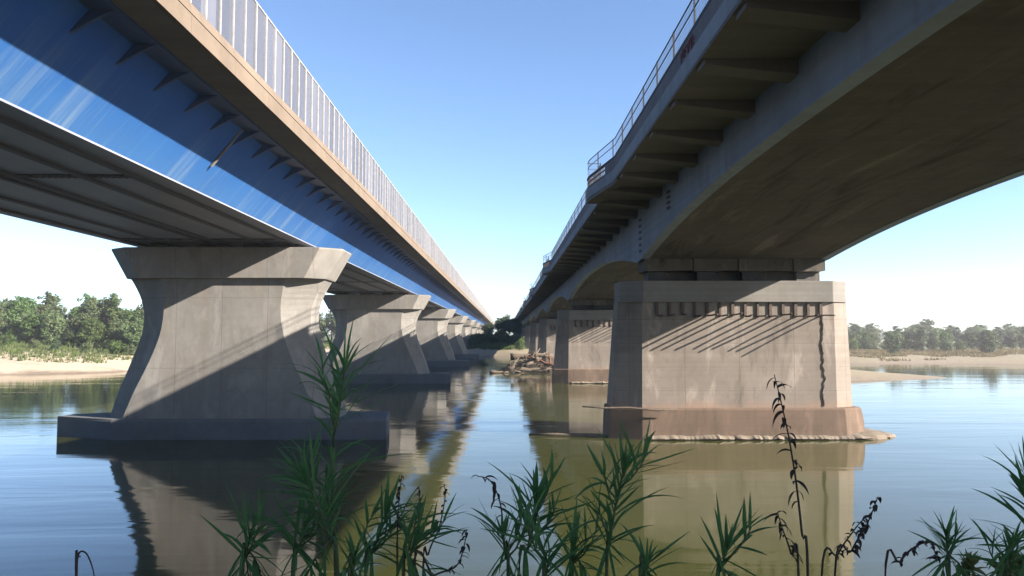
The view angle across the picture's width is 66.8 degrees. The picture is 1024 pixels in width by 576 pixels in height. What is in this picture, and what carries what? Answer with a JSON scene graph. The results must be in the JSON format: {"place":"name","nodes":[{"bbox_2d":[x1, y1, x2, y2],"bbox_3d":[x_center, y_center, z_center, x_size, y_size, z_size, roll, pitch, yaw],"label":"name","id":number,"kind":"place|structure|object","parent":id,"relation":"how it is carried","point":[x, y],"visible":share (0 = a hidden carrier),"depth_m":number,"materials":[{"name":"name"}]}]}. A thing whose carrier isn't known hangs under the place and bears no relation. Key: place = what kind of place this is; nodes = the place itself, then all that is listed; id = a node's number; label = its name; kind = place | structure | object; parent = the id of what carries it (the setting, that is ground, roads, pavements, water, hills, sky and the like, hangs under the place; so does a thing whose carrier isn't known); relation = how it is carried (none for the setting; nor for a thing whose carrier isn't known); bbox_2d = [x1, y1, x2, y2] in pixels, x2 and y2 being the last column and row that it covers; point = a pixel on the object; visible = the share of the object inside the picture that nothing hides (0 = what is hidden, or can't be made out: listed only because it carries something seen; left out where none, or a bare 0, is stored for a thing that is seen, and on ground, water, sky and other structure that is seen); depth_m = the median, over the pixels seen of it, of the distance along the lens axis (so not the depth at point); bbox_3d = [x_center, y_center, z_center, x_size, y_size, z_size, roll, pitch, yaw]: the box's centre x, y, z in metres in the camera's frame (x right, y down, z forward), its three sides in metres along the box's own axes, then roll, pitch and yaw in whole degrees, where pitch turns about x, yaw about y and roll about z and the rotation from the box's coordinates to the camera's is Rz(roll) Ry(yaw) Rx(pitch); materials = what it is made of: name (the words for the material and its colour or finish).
{"place":"outdoors","nodes":[
{"label":"outdoors","id":0,"kind":"place"},
{"bbox_2d":[75,550,94,575],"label":"withered stalk","id":1,"kind":"object","parent":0,"point":[77,554],"visible":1,"depth_m":2.24,"materials":[{"name":"brown plant"}]},
{"bbox_2d":[0,354,1023,575],"bbox_3d":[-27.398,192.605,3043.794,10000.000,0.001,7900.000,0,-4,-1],"label":"river water","id":2,"kind":"structure","parent":0,"point":[126,507],"depth_m":28.79,"materials":[{"name":"blue liquid"}]},
{"bbox_2d":[499,359,550,372],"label":"twig tangle","id":3,"kind":"object","parent":2,"relation":"in","point":[537,363],"visible":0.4,"depth_m":114.74,"materials":[{"name":"brown wood"}]},
{"bbox_2d":[505,366,552,371],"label":"driftwood log","id":4,"kind":"object","parent":3,"relation":"on","point":[526,369],"visible":0.81,"depth_m":112.81,"materials":[{"name":"brown wood"}]},
{"bbox_2d":[510,348,552,359],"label":"driftwood log","id":5,"kind":"object","parent":3,"relation":"on","point":[514,356],"visible":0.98,"depth_m":115.28,"materials":[{"name":"brown wood"}]},
{"bbox_2d":[529,433,607,436],"bbox_3d":[3.591,7.906,41.639,5.466,0.264,0.305,-1,-4,13],"label":"branch","id":6,"kind":"object","parent":2,"relation":"on","point":[576,434],"visible":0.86,"depth_m":41.64,"materials":[{"name":"brown wood"}]},
{"bbox_2d":[0,333,1023,380],"bbox_3d":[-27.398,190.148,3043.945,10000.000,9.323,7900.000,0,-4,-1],"label":"ground","id":7,"kind":"structure","parent":0,"point":[14,366],"depth_m":121.84,"materials":[{"name":"beige sand"}]},
{"bbox_2d":[0,297,10,338],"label":"tree","id":8,"kind":"object","parent":7,"relation":"on","point":[2,306],"visible":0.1,"depth_m":165.42,"materials":[{"name":"green plant"}]},
{"bbox_2d":[0,311,12,336],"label":"tree","id":9,"kind":"object","parent":7,"relation":"on","point":[4,326],"visible":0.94,"depth_m":151.54,"materials":[{"name":"green plant"}]},
{"bbox_2d":[0,334,16,345],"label":"bush","id":10,"kind":"object","parent":7,"relation":"on","point":[9,341],"visible":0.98,"depth_m":141.08,"materials":[{"name":"green plant"}]},
{"bbox_2d":[0,299,31,339],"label":"tree","id":11,"kind":"object","parent":7,"relation":"on","point":[16,308],"visible":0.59,"depth_m":158.09,"materials":[{"name":"green plant"}]},
{"bbox_2d":[11,311,38,342],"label":"tree","id":12,"kind":"object","parent":7,"relation":"on","point":[16,326],"visible":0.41,"depth_m":150.43,"materials":[{"name":"green plant"}]},
{"bbox_2d":[19,296,37,312],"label":"tree","id":13,"kind":"object","parent":7,"relation":"on","point":[32,301],"visible":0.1,"depth_m":168.86,"materials":[{"name":"green plant"}]},
{"bbox_2d":[18,313,46,341],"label":"tree","id":14,"kind":"object","parent":7,"relation":"on","point":[35,320],"visible":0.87,"depth_m":149.23,"materials":[{"name":"green plant"}]},
{"bbox_2d":[28,338,40,348],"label":"bush","id":15,"kind":"object","parent":7,"relation":"on","point":[34,342],"visible":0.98,"depth_m":139.69,"materials":[{"name":"green plant"}]},
{"bbox_2d":[33,291,62,338],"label":"tree","id":16,"kind":"object","parent":7,"relation":"on","point":[50,299],"visible":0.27,"depth_m":181.89,"materials":[{"name":"green plant"}]},
{"bbox_2d":[33,301,72,342],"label":"tree","id":17,"kind":"object","parent":7,"relation":"on","point":[60,308],"visible":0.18,"depth_m":163.11,"materials":[{"name":"green plant"}]},
{"bbox_2d":[37,310,69,345],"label":"tree","id":18,"kind":"object","parent":7,"relation":"on","point":[53,325],"visible":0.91,"depth_m":148.93,"materials":[{"name":"green plant"}]},
{"bbox_2d":[49,339,61,349],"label":"bush","id":19,"kind":"object","parent":7,"relation":"on","point":[55,346],"visible":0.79,"depth_m":139.05,"materials":[{"name":"green plant"}]},
{"bbox_2d":[64,313,90,345],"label":"tree","id":20,"kind":"object","parent":7,"relation":"on","point":[71,332],"visible":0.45,"depth_m":149.64,"materials":[{"name":"green plant"}]},
{"bbox_2d":[71,293,96,321],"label":"tree","id":21,"kind":"object","parent":7,"relation":"on","point":[75,312],"visible":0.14,"depth_m":171.62,"materials":[{"name":"green plant"}]},
{"bbox_2d":[78,340,93,352],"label":"bush","id":22,"kind":"object","parent":7,"relation":"on","point":[88,347],"visible":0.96,"depth_m":138.82,"materials":[{"name":"green plant"}]},
{"bbox_2d":[74,318,105,347],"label":"tree","id":23,"kind":"object","parent":7,"relation":"on","point":[91,328],"visible":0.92,"depth_m":148.65,"materials":[{"name":"green plant"}]},
{"bbox_2d":[78,297,108,344],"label":"tree","id":24,"kind":"object","parent":7,"relation":"on","point":[93,307],"visible":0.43,"depth_m":160.91,"materials":[{"name":"green plant"}]},
{"bbox_2d":[101,292,123,332],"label":"tree","id":25,"kind":"object","parent":7,"relation":"on","point":[111,313],"visible":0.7,"depth_m":160.22,"materials":[{"name":"green plant"}]},
{"bbox_2d":[108,340,126,353],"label":"bush","id":26,"kind":"object","parent":7,"relation":"on","point":[114,347],"visible":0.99,"depth_m":139.81,"materials":[{"name":"green plant"}]},
{"bbox_2d":[107,318,129,348],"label":"tree","id":27,"kind":"object","parent":7,"relation":"on","point":[115,333],"visible":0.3,"depth_m":150.70,"materials":[{"name":"green plant"}]},
{"bbox_2d":[116,309,143,324],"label":"tree","id":28,"kind":"object","parent":7,"relation":"on","point":[127,315],"visible":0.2,"depth_m":159.95,"materials":[{"name":"green plant"}]},
{"bbox_2d":[123,343,136,355],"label":"bush","id":29,"kind":"object","parent":7,"relation":"on","point":[130,348],"visible":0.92,"depth_m":139.57,"materials":[{"name":"green plant"}]},
{"bbox_2d":[118,318,143,350],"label":"tree","id":30,"kind":"object","parent":7,"relation":"on","point":[132,333],"visible":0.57,"depth_m":147.68,"materials":[{"name":"green plant"}]},
{"bbox_2d":[129,303,143,322],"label":"tree","id":31,"kind":"object","parent":7,"relation":"on","point":[138,308],"visible":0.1,"depth_m":161.13,"materials":[{"name":"green plant"}]},
{"bbox_2d":[0,338,333,363],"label":"grass","id":32,"kind":"structure","parent":7,"relation":"on","point":[65,348],"depth_m":131.43,"materials":[{"name":"green plant"}]},
{"bbox_2d":[57,244,388,439],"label":"concrete pier","id":33,"kind":"structure","parent":7,"relation":"on","point":[227,332],"depth_m":40.73,"materials":[{"name":"concrete"}]},
{"bbox_2d":[0,0,494,324],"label":"blue girder bridge","id":34,"kind":"structure","parent":33,"relation":"on","point":[175,123],"depth_m":25.19,"materials":[{"name":"paint"}]},
{"bbox_2d":[202,482,303,575],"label":"weed plant","id":35,"kind":"object","parent":7,"relation":"on","point":[254,567],"visible":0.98,"depth_m":2.35,"materials":[{"name":"green plant"}]},
{"bbox_2d":[235,468,362,575],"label":"weed plant","id":36,"kind":"object","parent":7,"relation":"on","point":[305,556],"visible":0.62,"depth_m":2.53,"materials":[{"name":"green plant"}]},
{"bbox_2d":[244,420,377,575],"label":"weed plant","id":37,"kind":"object","parent":7,"relation":"on","point":[305,471],"visible":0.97,"depth_m":2.31,"materials":[{"name":"green plant"}]},
{"bbox_2d":[319,312,328,339],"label":"tree","id":38,"kind":"object","parent":7,"relation":"on","point":[321,329],"visible":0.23,"depth_m":262.19,"materials":[{"name":"green plant"}]},
{"bbox_2d":[324,309,335,341],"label":"tree","id":39,"kind":"object","parent":7,"relation":"on","point":[330,321],"visible":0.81,"depth_m":263.46,"materials":[{"name":"green plant"}]},
{"bbox_2d":[247,318,415,575],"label":"weed plant","id":40,"kind":"object","parent":7,"relation":"on","point":[337,396],"visible":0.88,"depth_m":2.47,"materials":[{"name":"green plant"}]},
{"bbox_2d":[319,522,386,575],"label":"weed plant","id":41,"kind":"object","parent":7,"relation":"on","point":[353,560],"visible":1,"depth_m":2.15,"materials":[{"name":"green plant"}]},
{"bbox_2d":[338,468,430,575],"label":"weed plant","id":42,"kind":"object","parent":7,"relation":"on","point":[375,546],"visible":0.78,"depth_m":2.50,"materials":[{"name":"green plant"}]},
{"bbox_2d":[323,293,450,383],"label":"concrete pier","id":43,"kind":"structure","parent":7,"relation":"on","point":[378,320],"depth_m":88.16,"materials":[{"name":"concrete"}]},
{"bbox_2d":[394,475,404,571],"bbox_3d":[-0.353,1.508,2.425,0.033,1.832,0.075,0,-4,7],"label":"withered stalk","id":44,"kind":"object","parent":7,"relation":"on","point":[398,506],"visible":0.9,"depth_m":2.45,"materials":[{"name":"brown plant"}]},
{"bbox_2d":[396,492,468,575],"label":"weed plant","id":45,"kind":"object","parent":7,"relation":"on","point":[419,535],"visible":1,"depth_m":2.26,"materials":[{"name":"green plant"}]},
{"bbox_2d":[422,484,449,575],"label":"withered stalk","id":46,"kind":"object","parent":7,"relation":"on","point":[424,548],"visible":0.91,"depth_m":2.45,"materials":[{"name":"brown plant"}]},
{"bbox_2d":[413,530,469,575],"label":"withered stalk","id":47,"kind":"object","parent":7,"relation":"on","point":[459,561],"visible":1,"depth_m":2.25,"materials":[{"name":"brown plant"}]},
{"bbox_2d":[416,308,469,366],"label":"concrete pier","id":48,"kind":"structure","parent":7,"relation":"on","point":[432,337],"depth_m":135.59,"materials":[{"name":"concrete"}]},
{"bbox_2d":[446,315,478,358],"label":"concrete pier","id":49,"kind":"structure","parent":7,"relation":"on","point":[454,333],"depth_m":183.02,"materials":[{"name":"concrete"}]},
{"bbox_2d":[461,319,475,345],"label":"concrete pier","id":50,"kind":"structure","parent":7,"relation":"on","point":[466,328],"depth_m":230.52,"materials":[{"name":"concrete"}]},
{"bbox_2d":[474,332,489,343],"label":"bush","id":51,"kind":"object","parent":7,"relation":"on","point":[480,340],"visible":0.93,"depth_m":233.59,"materials":[{"name":"green plant"}]},
{"bbox_2d":[481,322,495,333],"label":"tree","id":52,"kind":"object","parent":7,"relation":"on","point":[488,328],"visible":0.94,"depth_m":278.39,"materials":[{"name":"green plant"}]},
{"bbox_2d":[472,475,508,546],"bbox_3d":[-0.056,1.475,2.316,0.124,1.812,0.067,1,-4,-20],"label":"withered stalk","id":53,"kind":"object","parent":7,"relation":"on","point":[494,490],"visible":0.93,"depth_m":2.36,"materials":[{"name":"brown plant"}]},
{"bbox_2d":[466,333,526,349],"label":"slope grass","id":54,"kind":"structure","parent":7,"relation":"on","point":[499,345],"depth_m":227.05,"materials":[{"name":"green plant"}]},
{"bbox_2d":[497,314,513,334],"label":"tree","id":55,"kind":"object","parent":7,"relation":"on","point":[505,323],"visible":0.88,"depth_m":283.36,"materials":[{"name":"green plant"}]},
{"bbox_2d":[463,485,554,575],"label":"weed plant","id":56,"kind":"object","parent":7,"relation":"on","point":[506,553],"visible":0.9,"depth_m":2.35,"materials":[{"name":"green plant"}]},
{"bbox_2d":[511,317,522,334],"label":"tree","id":57,"kind":"object","parent":7,"relation":"on","point":[516,322],"visible":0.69,"depth_m":290.35,"materials":[{"name":"green plant"}]},
{"bbox_2d":[513,340,524,349],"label":"bush","id":58,"kind":"object","parent":7,"relation":"on","point":[519,345],"visible":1,"depth_m":218.73,"materials":[{"name":"green plant"}]},
{"bbox_2d":[524,321,536,348],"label":"concrete pier","id":59,"kind":"structure","parent":7,"relation":"on","point":[527,335],"depth_m":230.94,"materials":[{"name":"concrete"}]},
{"bbox_2d":[480,489,589,575],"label":"weed plant","id":60,"kind":"object","parent":7,"relation":"on","point":[545,564],"visible":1,"depth_m":2.20,"materials":[{"name":"green plant"}]},
{"bbox_2d":[528,318,548,353],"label":"concrete pier","id":61,"kind":"structure","parent":7,"relation":"on","point":[534,334],"depth_m":183.41,"materials":[{"name":"concrete"}]},
{"bbox_2d":[483,449,594,575],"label":"weed plant","id":62,"kind":"object","parent":7,"relation":"on","point":[545,483],"visible":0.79,"depth_m":2.46,"materials":[{"name":"green plant"}]},
{"bbox_2d":[537,312,556,365],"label":"concrete pier","id":63,"kind":"structure","parent":7,"relation":"on","point":[547,334],"depth_m":135.91,"materials":[{"name":"concrete"}]},
{"bbox_2d":[552,300,613,383],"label":"concrete pier","id":64,"kind":"structure","parent":7,"relation":"on","point":[583,341],"depth_m":88.44,"materials":[{"name":"concrete"}]},
{"bbox_2d":[554,499,623,575],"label":"weed plant","id":65,"kind":"object","parent":7,"relation":"on","point":[574,558],"visible":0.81,"depth_m":2.56,"materials":[{"name":"green plant"}]},
{"bbox_2d":[570,417,691,575],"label":"weed plant","id":66,"kind":"object","parent":7,"relation":"on","point":[626,459],"visible":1,"depth_m":2.41,"materials":[{"name":"green plant"}]},
{"bbox_2d":[621,524,689,575],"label":"weed plant","id":67,"kind":"object","parent":7,"relation":"on","point":[646,559],"visible":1,"depth_m":2.16,"materials":[{"name":"green plant"}]},
{"bbox_2d":[699,493,781,575],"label":"weed plant","id":68,"kind":"object","parent":7,"relation":"on","point":[727,544],"visible":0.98,"depth_m":2.26,"materials":[{"name":"green plant"}]},
{"bbox_2d":[603,258,895,439],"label":"concrete pier","id":69,"kind":"structure","parent":7,"relation":"on","point":[708,349],"depth_m":41.04,"materials":[{"name":"concrete"}]},
{"bbox_2d":[582,406,677,410],"bbox_3d":[6.087,6.234,40.113,4.907,0.278,0.237,0,-4,0],"label":"branch","id":70,"kind":"object","parent":69,"relation":"attached to","point":[636,408],"visible":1,"depth_m":40.08,"materials":[{"name":"brown wood"}]},
{"bbox_2d":[514,0,1023,325],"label":"arched girder bridge","id":71,"kind":"structure","parent":69,"relation":"on","point":[796,129],"depth_m":23.20,"materials":[{"name":"grey concrete"}]},
{"bbox_2d":[764,511,802,575],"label":"withered stalk","id":72,"kind":"object","parent":7,"relation":"on","point":[794,546],"visible":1,"depth_m":2.21,"materials":[{"name":"brown plant"}]},
{"bbox_2d":[767,374,808,575],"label":"withered stalk","id":73,"kind":"object","parent":7,"relation":"on","point":[783,424],"visible":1,"depth_m":2.17,"materials":[{"name":"brown plant"}]},
{"bbox_2d":[821,518,868,575],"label":"withered stalk","id":74,"kind":"object","parent":7,"relation":"on","point":[840,549],"visible":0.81,"depth_m":2.36,"materials":[{"name":"brown plant"}]},
{"bbox_2d":[848,338,859,349],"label":"bush","id":75,"kind":"object","parent":7,"relation":"on","point":[855,344],"visible":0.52,"depth_m":187.12,"materials":[{"name":"green plant"}]},
{"bbox_2d":[834,496,881,575],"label":"withered stalk","id":76,"kind":"object","parent":7,"relation":"on","point":[863,531],"visible":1,"depth_m":2.26,"materials":[{"name":"brown plant"}]},
{"bbox_2d":[848,332,871,348],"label":"tree","id":77,"kind":"object","parent":7,"relation":"on","point":[857,336],"visible":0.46,"depth_m":199.69,"materials":[{"name":"green plant"}]},
{"bbox_2d":[859,335,873,349],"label":"bush","id":78,"kind":"object","parent":7,"relation":"on","point":[866,344],"visible":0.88,"depth_m":187.94,"materials":[{"name":"green plant"}]},
{"bbox_2d":[865,327,880,346],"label":"tree","id":79,"kind":"object","parent":7,"relation":"on","point":[877,338],"visible":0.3,"depth_m":250.19,"materials":[{"name":"green plant"}]},
{"bbox_2d":[882,330,896,344],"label":"tree","id":80,"kind":"object","parent":7,"relation":"on","point":[887,336],"visible":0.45,"depth_m":199.84,"materials":[{"name":"green plant"}]},
{"bbox_2d":[883,333,903,353],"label":"bush","id":81,"kind":"object","parent":7,"relation":"on","point":[895,347],"visible":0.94,"depth_m":167.98,"materials":[{"name":"green plant"}]},
{"bbox_2d":[900,331,916,349],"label":"tree","id":82,"kind":"object","parent":7,"relation":"on","point":[910,339],"visible":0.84,"depth_m":203.16,"materials":[{"name":"green plant"}]},
{"bbox_2d":[884,540,942,575],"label":"withered stalk","id":83,"kind":"object","parent":7,"relation":"on","point":[913,550],"visible":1,"depth_m":2.27,"materials":[{"name":"brown plant"}]},
{"bbox_2d":[909,323,929,333],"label":"tree","id":84,"kind":"object","parent":7,"relation":"on","point":[916,326],"visible":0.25,"depth_m":282.70,"materials":[{"name":"green plant"}]},
{"bbox_2d":[913,337,926,350],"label":"bush","id":85,"kind":"object","parent":7,"relation":"on","point":[920,344],"visible":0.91,"depth_m":182.43,"materials":[{"name":"green plant"}]},
{"bbox_2d":[914,327,928,349],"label":"tree","id":86,"kind":"object","parent":7,"relation":"on","point":[921,333],"visible":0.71,"depth_m":202.18,"materials":[{"name":"green plant"}]},
{"bbox_2d":[919,318,935,331],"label":"tree","id":87,"kind":"object","parent":7,"relation":"on","point":[928,326],"visible":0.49,"depth_m":283.62,"materials":[{"name":"green plant"}]},
{"bbox_2d":[925,330,944,349],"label":"tree","id":88,"kind":"object","parent":7,"relation":"on","point":[932,340],"visible":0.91,"depth_m":206.46,"materials":[{"name":"green plant"}]},
{"bbox_2d":[849,348,1023,360],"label":"dry grass","id":89,"kind":"structure","parent":7,"relation":"on","point":[867,353],"depth_m":166.30,"materials":[{"name":"beige plant"}]},
{"bbox_2d":[935,332,954,342],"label":"tree","id":90,"kind":"object","parent":7,"relation":"on","point":[945,336],"visible":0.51,"depth_m":206.68,"materials":[{"name":"green plant"}]},
{"bbox_2d":[938,339,955,351],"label":"bush","id":91,"kind":"object","parent":7,"relation":"on","point":[944,345],"visible":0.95,"depth_m":180.83,"materials":[{"name":"green plant"}]},
{"bbox_2d":[907,505,989,575],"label":"weed plant","id":92,"kind":"object","parent":7,"relation":"on","point":[949,540],"visible":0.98,"depth_m":2.57,"materials":[{"name":"green plant"}]},
{"bbox_2d":[950,328,961,342],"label":"tree","id":93,"kind":"object","parent":7,"relation":"on","point":[955,332],"visible":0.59,"depth_m":251.07,"materials":[{"name":"green plant"}]},
{"bbox_2d":[954,340,966,350],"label":"bush","id":94,"kind":"object","parent":7,"relation":"on","point":[958,345],"visible":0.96,"depth_m":180.54,"materials":[{"name":"green plant"}]},
{"bbox_2d":[957,330,980,348],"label":"tree","id":95,"kind":"object","parent":7,"relation":"on","point":[970,338],"visible":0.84,"depth_m":211.26,"materials":[{"name":"green plant"}]},
{"bbox_2d":[952,549,990,575],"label":"weed plant","id":96,"kind":"object","parent":7,"relation":"on","point":[969,563],"visible":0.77,"depth_m":2.75,"materials":[{"name":"green plant"}]},
{"bbox_2d":[976,330,998,344],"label":"tree","id":97,"kind":"object","parent":7,"relation":"on","point":[982,336],"visible":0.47,"depth_m":201.28,"materials":[{"name":"green plant"}]},
{"bbox_2d":[951,519,1023,575],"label":"weed plant","id":98,"kind":"object","parent":7,"relation":"on","point":[1006,568],"visible":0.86,"depth_m":2.47,"materials":[{"name":"green plant"}]},
{"bbox_2d":[977,332,1000,352],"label":"bush","id":99,"kind":"object","parent":7,"relation":"on","point":[989,347],"visible":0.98,"depth_m":166.90,"materials":[{"name":"green plant"}]},
{"bbox_2d":[971,436,1023,575],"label":"weed plant","id":100,"kind":"object","parent":7,"relation":"on","point":[1018,482],"visible":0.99,"depth_m":2.40,"materials":[{"name":"green plant"}]},
{"bbox_2d":[993,326,1005,341],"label":"tree","id":101,"kind":"object","parent":7,"relation":"on","point":[999,332],"visible":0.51,"depth_m":244.50,"materials":[{"name":"green plant"}]},
{"bbox_2d":[985,552,1020,575],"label":"weed plant","id":102,"kind":"object","parent":7,"relation":"on","point":[997,572],"visible":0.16,"depth_m":2.75,"materials":[{"name":"green plant"}]},
{"bbox_2d":[1002,330,1023,347],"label":"tree","id":103,"kind":"object","parent":7,"relation":"on","point":[1013,339],"visible":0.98,"depth_m":206.56,"materials":[{"name":"green plant"}]},
{"bbox_2d":[0,0,1023,335],"label":"sky","id":104,"kind":"structure","parent":0,"point":[487,118],"materials":[{"name":"blue"}]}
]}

